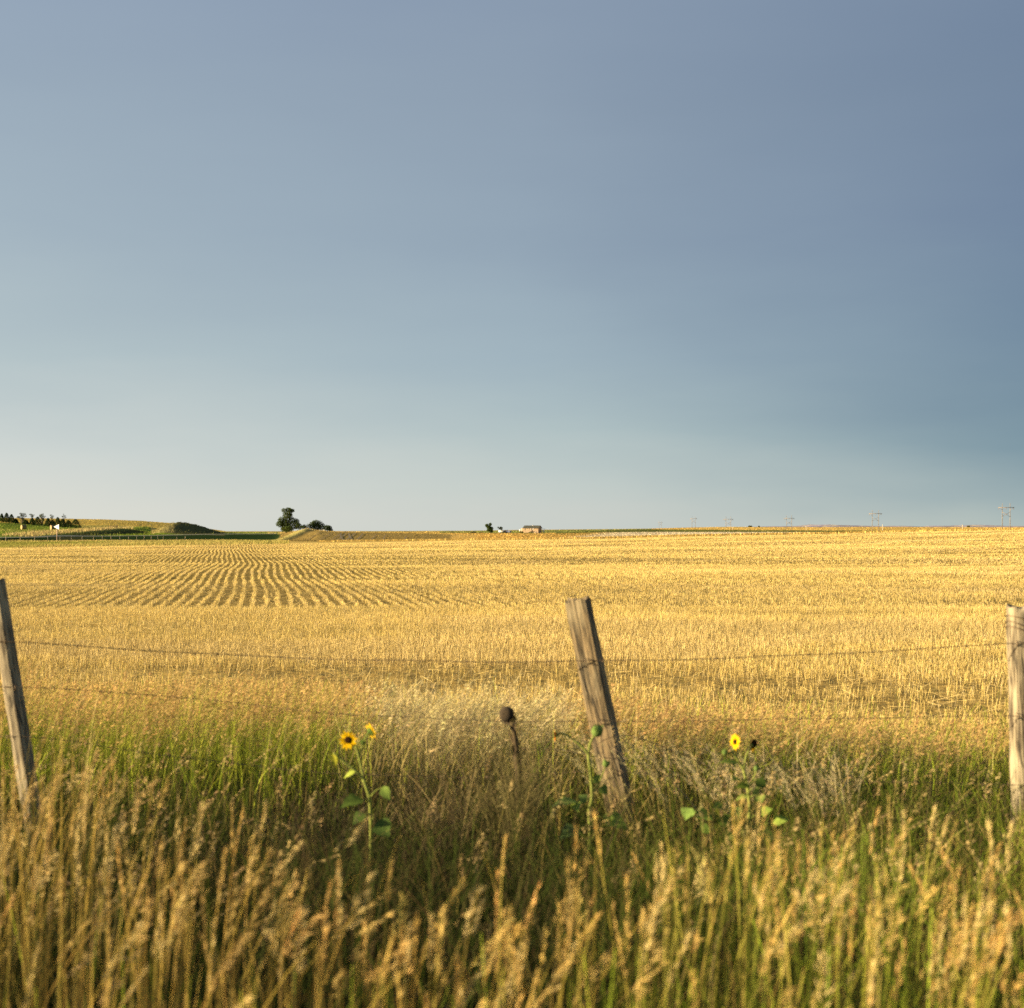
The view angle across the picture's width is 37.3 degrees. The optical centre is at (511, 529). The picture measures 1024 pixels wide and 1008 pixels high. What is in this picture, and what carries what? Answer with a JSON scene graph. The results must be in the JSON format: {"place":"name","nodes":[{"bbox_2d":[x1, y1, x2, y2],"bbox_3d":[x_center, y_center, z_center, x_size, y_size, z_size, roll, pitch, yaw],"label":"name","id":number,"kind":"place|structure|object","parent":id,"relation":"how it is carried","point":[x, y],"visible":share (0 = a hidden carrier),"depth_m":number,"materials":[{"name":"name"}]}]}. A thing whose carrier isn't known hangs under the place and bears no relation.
{"place":"outdoors","nodes":[
{"label":"outdoors","id":0,"kind":"place"},
{"bbox_2d":[0,533,276,537],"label":"road","id":1,"kind":"structure","parent":0,"point":[129,535],"depth_m":370.30,"materials":[{"name":"grey asphalt"}]},
{"bbox_2d":[0,662,1009,833],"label":"field edge grass","id":2,"kind":"structure","parent":0,"point":[162,727],"depth_m":9.29,"materials":[{"name":"green plant"}]},
{"bbox_2d":[0,716,1023,1007],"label":"matted grass","id":3,"kind":"structure","parent":0,"point":[794,832],"depth_m":5.88,"materials":[{"name":"green plant"}]},
{"bbox_2d":[0,704,1023,1007],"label":"seeding grass","id":4,"kind":"structure","parent":0,"point":[156,946],"depth_m":3.92,"materials":[{"name":"beige plant"}]},
{"bbox_2d":[0,518,1023,1007],"bbox_3d":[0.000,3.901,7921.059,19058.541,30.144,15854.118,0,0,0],"label":"ground","id":5,"kind":"structure","parent":0,"point":[570,684],"depth_m":19.24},
{"bbox_2d":[3,513,10,521],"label":"cedar tree","id":6,"kind":"object","parent":5,"relation":"on","point":[6,518],"visible":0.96,"depth_m":599.50,"materials":[{"name":"green plant"}]},
{"bbox_2d":[8,514,14,522],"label":"cedar tree","id":7,"kind":"object","parent":5,"relation":"on","point":[11,518],"visible":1,"depth_m":599.49,"materials":[{"name":"green plant"}]},
{"bbox_2d":[16,513,26,522],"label":"elm tree","id":8,"kind":"object","parent":5,"relation":"on","point":[22,516],"visible":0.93,"depth_m":605.90,"materials":[{"name":"green plant"}]},
{"bbox_2d":[29,518,35,524],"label":"cedar tree","id":9,"kind":"object","parent":5,"relation":"on","point":[32,521],"visible":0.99,"depth_m":599.51,"materials":[{"name":"green plant"}]},
{"bbox_2d":[34,516,42,525],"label":"cedar tree","id":10,"kind":"object","parent":5,"relation":"on","point":[36,521],"visible":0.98,"depth_m":599.55,"materials":[{"name":"green plant"}]},
{"bbox_2d":[39,514,45,525],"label":"elm tree","id":11,"kind":"object","parent":5,"relation":"on","point":[41,516],"visible":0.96,"depth_m":605.83,"materials":[{"name":"green plant"}]},
{"bbox_2d":[44,518,50,525],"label":"cedar tree","id":12,"kind":"object","parent":5,"relation":"on","point":[48,521],"visible":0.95,"depth_m":599.37,"materials":[{"name":"green plant"}]},
{"bbox_2d":[54,517,60,526],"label":"cedar tree","id":13,"kind":"object","parent":5,"relation":"on","point":[57,520],"visible":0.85,"depth_m":599.52,"materials":[{"name":"green plant"}]},
{"bbox_2d":[60,519,66,526],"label":"cedar tree","id":14,"kind":"object","parent":5,"relation":"on","point":[62,521],"visible":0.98,"depth_m":599.48,"materials":[{"name":"green plant"}]},
{"bbox_2d":[65,520,72,526],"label":"cedar tree","id":15,"kind":"object","parent":5,"relation":"on","point":[68,524],"visible":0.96,"depth_m":599.89,"materials":[{"name":"green plant"}]},
{"bbox_2d":[70,519,81,527],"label":"cedar tree","id":16,"kind":"object","parent":5,"relation":"on","point":[75,522],"visible":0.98,"depth_m":599.73,"materials":[{"name":"green plant"}]},
{"bbox_2d":[20,536,183,540],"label":"wire fence","id":17,"kind":"object","parent":5,"relation":"on","point":[93,537],"visible":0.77,"depth_m":287.25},
{"bbox_2d":[0,518,283,536],"bbox_3d":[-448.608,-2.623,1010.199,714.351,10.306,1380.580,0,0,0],"label":"meadow grass","id":18,"kind":"structure","parent":5,"relation":"on","point":[99,524],"depth_m":567.63,"materials":[{"name":"plant"}]},
{"bbox_2d":[0,539,289,547],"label":"margin grass","id":19,"kind":"structure","parent":5,"relation":"on","point":[31,543],"depth_m":205.91,"materials":[{"name":"plant"}]},
{"bbox_2d":[1,522,324,536],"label":"bank grass","id":20,"kind":"structure","parent":5,"relation":"on","point":[39,532],"depth_m":419.26,"materials":[{"name":"green plant"}]},
{"bbox_2d":[276,507,300,532],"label":"cottonwood tree","id":21,"kind":"object","parent":5,"relation":"on","point":[285,523],"visible":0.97,"depth_m":595.42,"materials":[{"name":"green plant"}]},
{"bbox_2d":[307,520,324,529],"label":"round tree","id":22,"kind":"object","parent":5,"relation":"on","point":[317,525],"visible":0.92,"depth_m":599.46,"materials":[{"name":"green plant"}]},
{"bbox_2d":[324,525,332,530],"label":"tree","id":23,"kind":"object","parent":5,"relation":"on","point":[328,527],"visible":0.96,"depth_m":603.50,"materials":[{"name":"green plant"}]},
{"bbox_2d":[331,724,390,898],"bbox_3d":[-0.655,1.261,6.571,0.227,0.838,0.171,0,0,-22],"label":"sunflower","id":24,"kind":"object","parent":5,"relation":"on","point":[347,739],"visible":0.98,"depth_m":6.59,"materials":[{"name":"green plant"}]},
{"bbox_2d":[485,523,492,532],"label":"farm tree","id":25,"kind":"object","parent":5,"relation":"on","point":[489,528],"visible":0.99,"depth_m":799.61,"materials":[{"name":"green plant"}]},
{"bbox_2d":[109,658,877,904],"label":"dry weeds","id":26,"kind":"object","parent":5,"relation":"on","point":[506,778],"visible":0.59,"depth_m":7.68,"materials":[{"name":"beige plant"}]},
{"bbox_2d":[499,706,523,848],"bbox_3d":[-0.004,1.260,7.200,0.123,0.841,0.056,0,0,12],"label":"dead sunflower","id":27,"kind":"object","parent":5,"relation":"on","point":[506,715],"visible":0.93,"depth_m":7.19,"materials":[{"name":"brown plant"}]},
{"bbox_2d":[0,529,1023,764],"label":"wheat stubble","id":28,"kind":"object","parent":5,"relation":"on","point":[494,613],"visible":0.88,"depth_m":27.77,"materials":[{"name":"yellow plant"}]},
{"bbox_2d":[0,578,1023,848],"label":"barbed wire fence","id":29,"kind":"object","parent":5,"relation":"on","point":[590,660],"visible":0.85,"depth_m":8.03,"materials":[{"name":"brown wood"}]},
{"bbox_2d":[521,525,543,532],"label":"farmhouse","id":30,"kind":"object","parent":5,"relation":"on","point":[532,528],"visible":0.87,"depth_m":817.09,"materials":[{"name":"beige paint"}]},
{"bbox_2d":[550,723,627,884],"bbox_3d":[0.354,1.285,6.956,0.364,0.790,0.144,0,0,0],"label":"sunflower","id":31,"kind":"object","parent":5,"relation":"on","point":[596,730],"visible":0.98,"depth_m":6.99,"materials":[{"name":"green plant"}]},
{"bbox_2d":[281,527,1023,541],"bbox_3d":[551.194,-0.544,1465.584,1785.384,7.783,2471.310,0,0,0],"label":"stubble","id":32,"kind":"object","parent":5,"relation":"on","point":[514,533],"visible":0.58,"depth_m":602.91,"materials":[{"name":"yellow plant"}]},
{"bbox_2d":[307,532,406,539],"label":"wheel tracks","id":33,"kind":"object","parent":32,"relation":"on","point":[349,536],"visible":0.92,"depth_m":486.13},
{"bbox_2d":[680,733,788,884],"bbox_3d":[0.996,1.295,6.773,0.487,0.770,0.149,0,0,0],"label":"sunflower","id":34,"kind":"object","parent":5,"relation":"on","point":[759,783],"visible":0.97,"depth_m":6.77,"materials":[{"name":"green plant"}]},
{"bbox_2d":[784,515,793,529],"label":"power pylon","id":35,"kind":"object","parent":5,"relation":"on","point":[788,522],"visible":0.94,"depth_m":1659.95,"materials":[{"name":"grey wood"}]},
{"bbox_2d":[869,510,881,530],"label":"power pylon","id":36,"kind":"object","parent":5,"relation":"on","point":[878,513],"visible":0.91,"depth_m":1399.43,"materials":[{"name":"grey wood"}]},
{"bbox_2d":[998,503,1013,528],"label":"power pylon","id":37,"kind":"object","parent":5,"relation":"on","point":[1002,507],"visible":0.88,"depth_m":1155.17,"materials":[{"name":"grey wood"}]},
{"bbox_2d":[0,0,1023,530],"label":"sky","id":38,"kind":"structure","parent":0,"point":[345,265],"materials":[{"name":"blue"}]},
{"bbox_2d":[764,524,1023,526],"bbox_3d":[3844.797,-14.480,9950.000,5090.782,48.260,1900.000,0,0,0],"label":"hills","id":39,"kind":"structure","parent":0,"point":[811,525],"depth_m":9501.08,"materials":[{"name":"plant"}]}
]}

